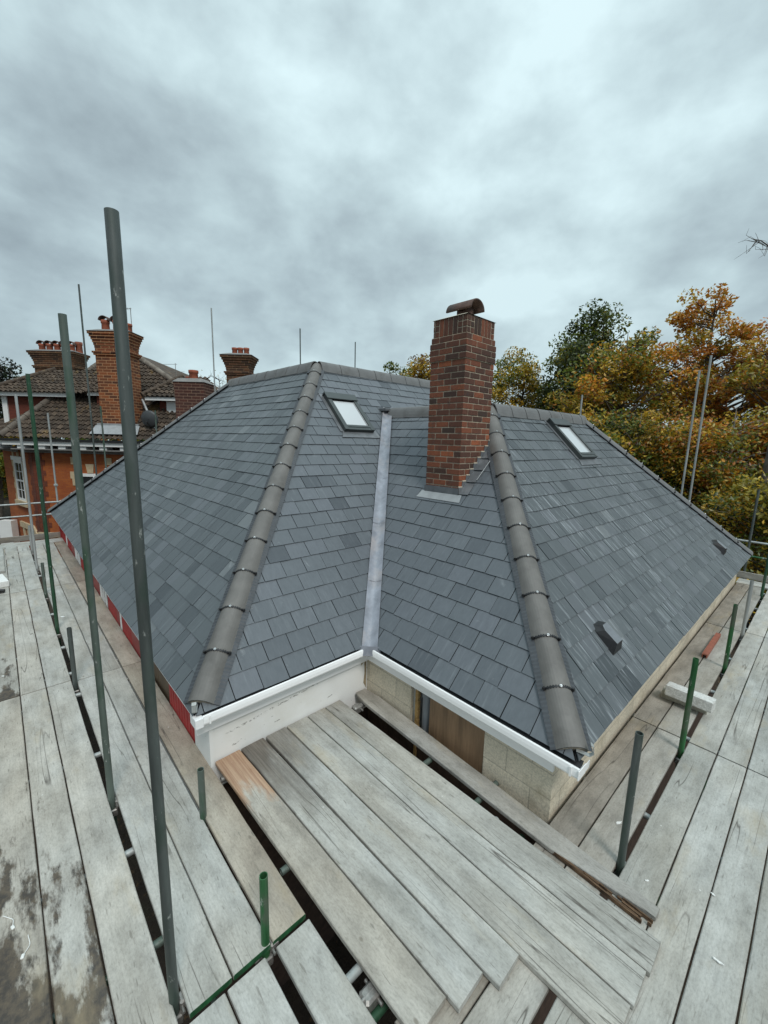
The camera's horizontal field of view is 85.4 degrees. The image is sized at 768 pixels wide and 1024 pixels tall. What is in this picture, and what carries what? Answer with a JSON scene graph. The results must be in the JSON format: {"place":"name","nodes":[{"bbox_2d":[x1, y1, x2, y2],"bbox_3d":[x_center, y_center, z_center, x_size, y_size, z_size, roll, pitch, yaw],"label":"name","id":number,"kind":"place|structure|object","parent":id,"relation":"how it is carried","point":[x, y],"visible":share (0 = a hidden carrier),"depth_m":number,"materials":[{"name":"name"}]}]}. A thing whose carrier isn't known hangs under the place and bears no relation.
{"place":"outdoors","nodes":[
{"label":"outdoors","id":0,"kind":"place"},
{"bbox_2d":[359,978,383,1012],"bbox_3d":[-0.082,2.614,2.239,0.110,0.082,0.140,-8,13,-42],"label":"tube coupler","id":1,"kind":"object","parent":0,"point":[369,995],"visible":0.66,"depth_m":2.22,"materials":[{"name":"metal"}]},
{"bbox_2d":[346,816,498,983],"bbox_3d":[0.341,2.501,2.780,1.500,0.048,0.048,-8,13,-42],"label":"scaffold tube","id":2,"kind":"object","parent":1,"relation":"attached to","point":[354,972],"visible":0.22,"depth_m":2.31,"materials":[{"name":"metal"}]},
{"bbox_2d":[370,833,524,1022],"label":"scaffold tube","id":3,"kind":"object","parent":1,"relation":"attached to","point":[377,1013],"visible":0.24,"depth_m":2.21,"materials":[{"name":"green paint"}]},
{"bbox_2d":[215,750,445,1023],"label":"scaffold board","id":4,"kind":"object","parent":3,"relation":"on","point":[407,988],"visible":1,"depth_m":2.59,"materials":[{"name":"grey wood"}]},
{"bbox_2d":[0,0,767,440],"label":"sky","id":5,"kind":"structure","parent":0,"point":[344,173],"materials":[{"name":"grey"}]},
{"bbox_2d":[3,491,767,1023],"bbox_3d":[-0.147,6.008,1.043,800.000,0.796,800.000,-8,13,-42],"label":"ground","id":6,"kind":"structure","parent":0,"point":[341,955],"depth_m":5.42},
{"bbox_2d":[0,436,22,519],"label":"shrub","id":7,"kind":"object","parent":6,"relation":"on","point":[2,481],"visible":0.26,"depth_m":27.36,"materials":[{"name":"green plant"}]},
{"bbox_2d":[14,394,39,579],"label":"scaffold tube","id":8,"kind":"object","parent":6,"relation":"on","point":[26,481],"visible":0.53,"depth_m":8.61,"materials":[{"name":"metal"}]},
{"bbox_2d":[17,545,41,590],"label":"scaffold board","id":9,"kind":"object","parent":8,"relation":"on","point":[31,577],"visible":0.97,"depth_m":8.86,"materials":[{"name":"grey wood"}]},
{"bbox_2d":[28,525,34,563],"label":"scaffold tube","id":10,"kind":"object","parent":6,"relation":"on","point":[30,539],"visible":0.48,"depth_m":10.25,"materials":[{"name":"metal"}]},
{"bbox_2d":[36,543,59,586],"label":"scaffold board","id":11,"kind":"object","parent":10,"relation":"on","point":[41,554],"visible":0.54,"depth_m":9.34,"materials":[{"name":"grey wood"}]},
{"bbox_2d":[0,357,63,479],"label":"evergreen tree","id":12,"kind":"object","parent":6,"relation":"on","point":[8,373],"visible":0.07,"depth_m":28.64,"materials":[{"name":"green plant"}]},
{"bbox_2d":[25,374,61,646],"bbox_3d":[-4.869,1.518,6.186,0.135,6.860,0.096,-8,13,-42],"label":"scaffold tube","id":13,"kind":"object","parent":6,"relation":"on","point":[40,482],"visible":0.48,"depth_m":5.89,"materials":[{"name":"green paint"}]},
{"bbox_2d":[47,585,94,679],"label":"scaffold board","id":14,"kind":"object","parent":13,"relation":"on","point":[84,661],"visible":0.72,"depth_m":6.00,"materials":[{"name":"grey wood"}]},
{"bbox_2d":[40,563,49,611],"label":"scaffold tube","id":15,"kind":"object","parent":6,"relation":"on","point":[44,583],"visible":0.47,"depth_m":7.53,"materials":[{"name":"grey metal"}]},
{"bbox_2d":[47,413,68,603],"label":"scaffold tube","id":16,"kind":"object","parent":6,"relation":"on","point":[55,484],"visible":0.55,"depth_m":12.26,"materials":[{"name":"metal"}]},
{"bbox_2d":[0,532,60,543],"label":"toe board","id":17,"kind":"object","parent":16,"relation":"attached to","point":[25,538],"visible":0.86,"depth_m":11.14,"materials":[{"name":"grey wood"}]},
{"bbox_2d":[66,627,80,710],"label":"scaffold tube","id":18,"kind":"object","parent":6,"relation":"on","point":[72,661],"visible":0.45,"depth_m":4.83,"materials":[{"name":"metal"}]},
{"bbox_2d":[78,284,96,474],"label":"scaffold tube","id":19,"kind":"object","parent":6,"relation":"on","point":[87,378],"visible":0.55,"depth_m":12.55,"materials":[{"name":"metal"}]},
{"bbox_2d":[58,313,118,829],"bbox_3d":[-2.177,2.083,3.310,0.135,6.860,0.096,-8,13,-42],"label":"scaffold tube","id":20,"kind":"object","parent":6,"relation":"on","point":[75,443],"visible":0.78,"depth_m":2.99,"materials":[{"name":"grey metal"}]},
{"bbox_2d":[100,406,106,468],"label":"scaffold tube","id":21,"kind":"object","parent":6,"relation":"on","point":[103,437],"visible":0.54,"depth_m":13.02,"materials":[{"name":"grey metal"}]},
{"bbox_2d":[0,308,258,566],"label":"brick house","id":22,"kind":"structure","parent":6,"relation":"on","point":[168,395],"depth_m":18.09,"materials":[{"name":"brick"}]},
{"bbox_2d":[13,460,26,501],"bbox_3d":[-16.738,-1.452,19.176,1.150,1.860,0.080,8,12,34],"label":"window","id":23,"kind":"structure","parent":22,"relation":"in","point":[18,469],"depth_m":19.21,"materials":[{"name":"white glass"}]},
{"bbox_2d":[104,207,185,1023],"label":"scaffold tube","id":24,"kind":"object","parent":6,"relation":"on","point":[121,337],"visible":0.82,"depth_m":1.77,"materials":[{"name":"metal"}]},
{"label":"scaffold tube","id":25,"kind":"object","parent":24,"relation":"attached to","visible":0},
{"bbox_2d":[0,538,62,545],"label":"scaffold board","id":26,"kind":"object","parent":25,"relation":"on","point":[29,542],"visible":0.66,"depth_m":10.99,"materials":[{"name":"grey wood"}]},
{"bbox_2d":[21,677,128,714],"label":"scaffold tube","id":27,"kind":"object","parent":25,"relation":"on","point":[78,694],"depth_m":4.76,"materials":[{"name":"metal"}]},
{"bbox_2d":[0,696,52,1023],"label":"scaffold board","id":28,"kind":"object","parent":27,"relation":"on","point":[24,992],"visible":1,"depth_m":2.63,"materials":[{"name":"grey wood"}]},
{"bbox_2d":[47,681,177,1023],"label":"scaffold board","id":29,"kind":"object","parent":27,"relation":"on","point":[137,987],"visible":0.98,"depth_m":2.70,"materials":[{"name":"grey wood"}]},
{"bbox_2d":[41,810,199,906],"bbox_3d":[-1.954,2.465,2.876,1.745,0.048,0.048,-8,13,-42],"label":"scaffold tube","id":30,"kind":"object","parent":25,"relation":"on","point":[129,852],"depth_m":2.97,"materials":[{"name":"metal"}]},
{"bbox_2d":[78,676,231,1018],"bbox_3d":[-2.231,2.285,3.601,0.223,0.042,3.902,-8,13,-42],"label":"scaffold board","id":31,"kind":"object","parent":30,"relation":"on","point":[204,976],"visible":0.86,"depth_m":2.78,"materials":[{"name":"grey wood"}]},
{"bbox_2d":[103,668,270,979],"bbox_3d":[-2.063,2.262,3.754,0.223,0.043,3.902,-8,13,-42],"label":"scaffold board","id":32,"kind":"object","parent":30,"relation":"on","point":[235,925],"visible":0.88,"depth_m":2.92,"materials":[{"name":"grey wood"}]},
{"bbox_2d":[52,881,241,1023],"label":"scaffold tube","id":33,"kind":"object","parent":25,"relation":"on","point":[158,942],"depth_m":2.44,"materials":[{"name":"grey metal"}]},
{"bbox_2d":[21,689,114,1023],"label":"scaffold board","id":34,"kind":"object","parent":33,"relation":"on","point":[79,989],"visible":1,"depth_m":2.68,"materials":[{"name":"grey wood"}]},
{"bbox_2d":[279,757,432,875],"bbox_3d":[-0.134,2.387,3.365,1.550,0.048,0.048,-8,13,-42],"label":"scaffold tube","id":35,"kind":"object","parent":33,"relation":"on","point":[284,869],"visible":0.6,"depth_m":2.86,"materials":[{"name":"grey metal"}]},
{"bbox_2d":[190,993,237,1023],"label":"scaffold board","id":36,"kind":"object","parent":25,"relation":"on","point":[219,1010],"visible":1,"depth_m":2.12,"materials":[{"name":"grey wood"}]},
{"bbox_2d":[197,767,216,1003],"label":"scaffold tube","id":37,"kind":"object","parent":6,"relation":"on","point":[201,792],"visible":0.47,"depth_m":3.16,"materials":[{"name":"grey metal"}]},
{"bbox_2d":[123,662,305,944],"bbox_3d":[-1.889,2.238,3.913,0.223,0.040,3.902,-8,13,-42],"label":"scaffold board","id":38,"kind":"object","parent":37,"relation":"on","point":[248,859],"visible":0.81,"depth_m":3.13,"materials":[{"name":"grey wood"}]},
{"bbox_2d":[211,308,215,391],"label":"scaffold tube","id":39,"kind":"object","parent":6,"relation":"on","point":[213,350],"visible":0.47,"depth_m":14.86,"materials":[{"name":"metal"}]},
{"bbox_2d":[254,871,278,965],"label":"scaffold tube","id":40,"kind":"object","parent":6,"relation":"on","point":[264,912],"visible":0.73,"depth_m":2.38,"materials":[{"name":"green paint"}]},
{"bbox_2d":[228,958,298,1023],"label":"scaffold board","id":41,"kind":"object","parent":40,"relation":"on","point":[256,995],"visible":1,"depth_m":2.18,"materials":[{"name":"grey wood"}]},
{"bbox_2d":[276,919,376,1023],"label":"scaffold board","id":42,"kind":"object","parent":40,"relation":"on","point":[327,992],"visible":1,"depth_m":2.26,"materials":[{"name":"grey wood"}]},
{"bbox_2d":[3,420,741,501],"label":"distant trees","id":43,"kind":"object","parent":6,"relation":"on","point":[144,440],"depth_m":39.93,"materials":[{"name":"green plant"}]},
{"bbox_2d":[383,361,413,376],"bbox_3d":[0.962,-5.520,32.651,4.438,12.001,4.039,5,10,19],"label":"green tree","id":44,"kind":"object","parent":6,"relation":"on","point":[391,363],"visible":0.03,"depth_m":31.43,"materials":[{"name":"green plant"}]},
{"bbox_2d":[47,298,752,1023],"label":"house","id":45,"kind":"structure","parent":6,"relation":"on","point":[519,604],"depth_m":5.10,"materials":[{"name":"stone"}]},
{"bbox_2d":[400,353,430,379],"bbox_3d":[2.644,-6.505,34.569,5.323,13.367,5.081,0,10,-7],"label":"autumn tree","id":46,"kind":"object","parent":6,"relation":"on","point":[419,367],"visible":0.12,"depth_m":32.68,"materials":[{"name":"yellow plant"}]},
{"bbox_2d":[491,346,564,409],"bbox_3d":[10.307,-6.003,32.544,6.178,13.433,6.162,-8,13,-42],"label":"autumn tree","id":47,"kind":"object","parent":6,"relation":"on","point":[523,370],"visible":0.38,"depth_m":31.12,"materials":[{"name":"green plant"}]},
{"bbox_2d":[532,298,641,428],"bbox_3d":[14.953,-6.753,30.367,7.915,15.870,6.592,0,10,-6],"label":"green tree","id":48,"kind":"object","parent":6,"relation":"on","point":[580,343],"visible":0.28,"depth_m":28.67,"materials":[{"name":"green plant"}]},
{"bbox_2d":[613,731,643,876],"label":"scaffold tube","id":49,"kind":"object","parent":6,"relation":"on","point":[630,796],"visible":0.61,"depth_m":2.83,"materials":[{"name":"metal"}]},
{"bbox_2d":[542,326,725,440],"bbox_3d":[14.165,-4.153,24.574,8.672,12.682,8.501,-8,13,-42],"label":"autumn tree","id":50,"kind":"object","parent":6,"relation":"on","point":[622,360],"visible":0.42,"depth_m":23.21,"materials":[{"name":"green plant"}]},
{"bbox_2d":[573,403,728,506],"bbox_3d":[9.733,-0.804,18.721,8.458,7.865,6.084,1,10,-4],"label":"autumn tree","id":51,"kind":"object","parent":6,"relation":"on","point":[637,444],"visible":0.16,"depth_m":17.43,"materials":[{"name":"green plant"}]},
{"bbox_2d":[656,657,698,905],"bbox_3d":[2.876,3.417,4.234,0.135,4.160,0.096,-8,13,-42],"label":"scaffold tube","id":52,"kind":"object","parent":6,"relation":"on","point":[688,704],"visible":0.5,"depth_m":3.96,"materials":[{"name":"green paint"}]},
{"bbox_2d":[607,283,767,494],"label":"autumn tree","id":53,"kind":"object","parent":6,"relation":"on","point":[699,341],"visible":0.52,"depth_m":23.89,"materials":[{"name":"orange plant"}]},
{"bbox_2d":[680,370,700,494],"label":"scaffold tube","id":54,"kind":"object","parent":6,"relation":"on","point":[691,426],"visible":0.48,"depth_m":10.54,"materials":[{"name":"metal"}]},
{"bbox_2d":[688,355,712,500],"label":"scaffold tube","id":55,"kind":"object","parent":6,"relation":"on","point":[700,426],"visible":0.47,"depth_m":10.38,"materials":[{"name":"metal"}]},
{"bbox_2d":[642,404,767,561],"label":"autumn tree","id":56,"kind":"object","parent":6,"relation":"on","point":[733,462],"visible":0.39,"depth_m":16.31,"materials":[{"name":"green plant"}]},
{"bbox_2d":[699,604,737,799],"bbox_3d":[4.561,3.224,5.780,0.135,4.093,0.096,-8,13,-42],"label":"scaffold tube","id":57,"kind":"object","parent":6,"relation":"on","point":[730,637],"visible":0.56,"depth_m":5.51,"materials":[{"name":"green paint"}]},
{"bbox_2d":[696,470,767,630],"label":"autumn tree","id":58,"kind":"object","parent":6,"relation":"on","point":[754,565],"visible":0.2,"depth_m":13.70,"materials":[{"name":"green plant"}]},
{"bbox_2d":[704,317,767,457],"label":"autumn tree","id":59,"kind":"object","parent":6,"relation":"on","point":[757,369],"visible":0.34,"depth_m":20.83,"materials":[{"name":"orange plant"}]},
{"bbox_2d":[719,580,753,750],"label":"scaffold tube","id":60,"kind":"object","parent":6,"relation":"on","point":[746,612],"visible":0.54,"depth_m":6.54,"materials":[{"name":"metal"}]},
{"bbox_2d":[727,489,759,666],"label":"scaffold tube","id":61,"kind":"object","parent":6,"relation":"on","point":[752,523],"visible":0.3,"depth_m":9.31,"materials":[{"name":"metal"}]},
{"bbox_2d":[736,571,767,582],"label":"toe board","id":62,"kind":"object","parent":61,"relation":"attached to","point":[749,575],"visible":0.68,"depth_m":9.36,"materials":[{"name":"grey wood"}]},
{"bbox_2d":[735,229,767,560],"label":"bare branch tree","id":63,"kind":"object","parent":6,"relation":"on","point":[765,468],"visible":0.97,"depth_m":13.84,"materials":[{"name":"brown plant"}]},
{"bbox_2d":[741,555,767,694],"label":"scaffold tube","id":64,"kind":"object","parent":6,"relation":"on","point":[763,584],"visible":0.32,"depth_m":8.28,"materials":[{"name":"green paint"}]},
{"bbox_2d":[746,590,767,636],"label":"scaffold board","id":65,"kind":"object","parent":64,"relation":"on","point":[758,625],"visible":0.99,"depth_m":7.10,"materials":[{"name":"grey wood"}]},
{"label":"scaffold tube","id":66,"kind":"object","parent":64,"relation":"attached to","visible":0},
{"bbox_2d":[583,777,762,887],"bbox_3d":[2.340,2.518,3.172,0.048,0.048,1.590,-8,13,-42],"label":"scaffold tube","id":67,"kind":"object","parent":66,"relation":"on","point":[646,816],"visible":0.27,"depth_m":3.36,"materials":[{"name":"metal"}]},
{"bbox_2d":[395,717,655,1023],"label":"scaffold board","id":68,"kind":"object","parent":67,"relation":"on","point":[577,815],"visible":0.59,"depth_m":3.46,"materials":[{"name":"grey wood"}]},
{"bbox_2d":[241,738,482,1013],"bbox_3d":[-0.390,2.377,3.076,0.225,0.040,2.457,-8,14,-43],"label":"scaffold board","id":69,"kind":"object","parent":68,"relation":"on","point":[450,968],"visible":0.92,"depth_m":2.71,"materials":[{"name":"grey wood"}]},
{"bbox_2d":[266,727,518,990],"bbox_3d":[-0.186,2.362,3.201,0.214,0.042,2.547,-8,14,-43],"label":"scaffold board","id":70,"kind":"object","parent":68,"relation":"on","point":[486,948],"visible":0.94,"depth_m":2.82,"materials":[{"name":"grey wood"}]},
{"bbox_2d":[463,728,679,1023],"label":"scaffold board","id":71,"kind":"object","parent":67,"relation":"on","point":[519,996],"visible":0.61,"depth_m":3.04,"materials":[{"name":"grey wood"}]},
{"bbox_2d":[543,743,715,1023],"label":"scaffold board","id":72,"kind":"object","parent":67,"relation":"on","point":[652,856],"visible":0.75,"depth_m":3.15,"materials":[{"name":"grey wood"}]},
{"bbox_2d":[287,716,629,1023],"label":"scaffold board","id":73,"kind":"object","parent":72,"relation":"on","point":[584,993],"visible":0.92,"depth_m":2.67,"materials":[{"name":"grey wood"}]},
{"bbox_2d":[308,708,645,1009],"bbox_3d":[0.327,2.351,3.326,0.216,0.040,3.057,-8,13,-43],"label":"scaffold board","id":74,"kind":"object","parent":72,"relation":"on","point":[620,973],"visible":0.87,"depth_m":2.80,"materials":[{"name":"grey wood"}]},
{"bbox_2d":[325,700,660,976],"bbox_3d":[0.495,2.331,3.470,0.218,0.039,3.072,-8,13,-43],"label":"scaffold board","id":75,"kind":"object","parent":72,"relation":"on","point":[627,936],"visible":0.84,"depth_m":2.95,"materials":[{"name":"grey wood"}]},
{"bbox_2d":[356,689,659,926],"bbox_3d":[0.705,2.298,3.692,0.200,0.040,3.000,-7,13,-40],"label":"scaffold board","id":76,"kind":"object","parent":72,"relation":"on","point":[634,903],"visible":1,"depth_m":3.23,"materials":[{"name":"grey wood"}]},
{"bbox_2d":[625,756,745,1023],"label":"scaffold board","id":77,"kind":"object","parent":67,"relation":"on","point":[674,928],"visible":0.88,"depth_m":2.74,"materials":[{"name":"grey wood"}]},
{"bbox_2d":[675,769,767,1023],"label":"scaffold board","id":78,"kind":"object","parent":67,"relation":"on","point":[712,991],"visible":1,"depth_m":2.60,"materials":[{"name":"grey wood"}]},
{"bbox_2d":[738,855,767,1023],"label":"scaffold board","id":79,"kind":"object","parent":67,"relation":"on","point":[754,1007],"visible":1,"depth_m":2.34,"materials":[{"name":"grey wood"}]},
{"bbox_2d":[633,713,748,768],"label":"scaffold tube","id":80,"kind":"object","parent":66,"relation":"on","point":[688,739],"visible":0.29,"depth_m":4.27,"materials":[{"name":"metal"}]},
{"bbox_2d":[689,633,763,754],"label":"scaffold board","id":81,"kind":"object","parent":80,"relation":"on","point":[709,732],"visible":0.94,"depth_m":4.93,"materials":[{"name":"grey wood"}]},
{"bbox_2d":[748,700,767,777],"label":"scaffold board","id":82,"kind":"object","parent":80,"relation":"on","point":[758,763],"visible":0.96,"depth_m":4.05,"materials":[{"name":"grey wood"}]},
{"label":"scaffold tube","id":83,"kind":"object","parent":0,"visible":0},
{"bbox_2d":[0,594,19,701],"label":"scaffold board","id":84,"kind":"object","parent":83,"relation":"on","point":[9,685],"visible":1,"depth_m":5.45,"materials":[{"name":"grey wood"}]},
{"bbox_2d":[10,591,45,695],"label":"scaffold board","id":85,"kind":"object","parent":83,"relation":"on","point":[31,679],"visible":0.99,"depth_m":5.65,"materials":[{"name":"grey wood"}]},
{"bbox_2d":[27,588,70,687],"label":"scaffold board","id":86,"kind":"object","parent":83,"relation":"on","point":[55,669],"visible":1,"depth_m":5.81,"materials":[{"name":"grey wood"}]},
{"bbox_2d":[61,583,120,672],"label":"scaffold board","id":87,"kind":"object","parent":83,"relation":"on","point":[79,606],"visible":0.77,"depth_m":6.34,"materials":[{"name":"grey wood"}]},
{"bbox_2d":[76,581,140,668],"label":"scaffold board","id":88,"kind":"object","parent":83,"relation":"on","point":[125,652],"visible":0.73,"depth_m":6.12,"materials":[{"name":"grey wood"}]},
{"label":"scaffold tube","id":89,"kind":"object","parent":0,"visible":0},
{"bbox_2d":[0,548,9,595],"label":"scaffold board","id":90,"kind":"object","parent":89,"relation":"on","point":[5,574],"visible":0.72,"depth_m":8.48,"materials":[{"name":"grey wood"}]},
{"bbox_2d":[0,548,4,572],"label":"scaffold board","id":91,"kind":"object","parent":90,"relation":"on","point":[2,567],"visible":1,"depth_m":9.15,"materials":[{"name":"grey wood"}]},
{"bbox_2d":[43,542,74,584],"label":"scaffold board","id":92,"kind":"object","parent":89,"relation":"on","point":[62,572],"visible":0.81,"depth_m":9.04,"materials":[{"name":"grey wood"}]},
{"bbox_2d":[54,541,84,583],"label":"scaffold board","id":93,"kind":"object","parent":89,"relation":"on","point":[76,570],"visible":0.94,"depth_m":9.43,"materials":[{"name":"grey wood"}]},
{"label":"scaffold tube","id":94,"kind":"object","parent":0,"visible":0},
{"bbox_2d":[5,546,25,593],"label":"scaffold board","id":95,"kind":"object","parent":94,"relation":"on","point":[16,581],"visible":0.98,"depth_m":8.71,"materials":[{"name":"grey wood"}]},
{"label":"scaffold tube","id":96,"kind":"object","parent":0,"visible":0},
{"bbox_2d":[718,638,767,768],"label":"scaffold board","id":97,"kind":"object","parent":96,"relation":"on","point":[738,741],"visible":0.98,"depth_m":4.58,"materials":[{"name":"grey wood"}]},
{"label":"scaffold tube","id":98,"kind":"object","parent":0,"visible":0},
{"bbox_2d":[724,586,764,631],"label":"scaffold board","id":99,"kind":"object","parent":98,"relation":"on","point":[755,596],"visible":0.6,"depth_m":7.68,"materials":[{"name":"grey wood"}]},
{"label":"scaffold tube","id":100,"kind":"object","parent":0,"visible":0},
{"bbox_2d":[706,583,748,628],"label":"scaffold board","id":101,"kind":"object","parent":100,"relation":"on","point":[721,615],"visible":0.87,"depth_m":7.78,"materials":[{"name":"grey wood"}]},
{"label":"scaffold tube","id":102,"kind":"object","parent":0,"visible":0},
{"bbox_2d":[633,623,722,727],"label":"scaffold board","id":103,"kind":"object","parent":102,"relation":"on","point":[654,708],"visible":0.76,"depth_m":5.34,"materials":[{"name":"grey wood"}]},
{"bbox_2d":[657,627,740,737],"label":"scaffold board","id":104,"kind":"object","parent":102,"relation":"on","point":[709,669],"visible":0.59,"depth_m":5.29,"materials":[{"name":"grey wood"}]},
{"bbox_2d":[661,686,706,713],"bbox_3d":[3.442,2.150,4.769,0.123,0.106,0.435,-8,14,-43],"label":"concrete block","id":105,"kind":"object","parent":104,"relation":"on","point":[663,695],"depth_m":4.78,"materials":[{"name":"grey concrete"}]},
{"bbox_2d":[665,681,715,712],"bbox_3d":[3.412,2.059,4.644,0.137,0.126,0.444,-7,13,-40],"label":"concrete block","id":106,"kind":"object","parent":105,"relation":"on","point":[704,702],"depth_m":4.60,"materials":[{"name":"white concrete"}]},
{"bbox_2d":[702,633,720,658],"bbox_3d":[4.848,1.964,6.156,1.000,0.055,0.060,-8,13,-42],"label":"clay channel","id":107,"kind":"object","parent":104,"relation":"on","point":[711,644],"visible":1,"depth_m":6.10,"materials":[{"name":"ceramic"}]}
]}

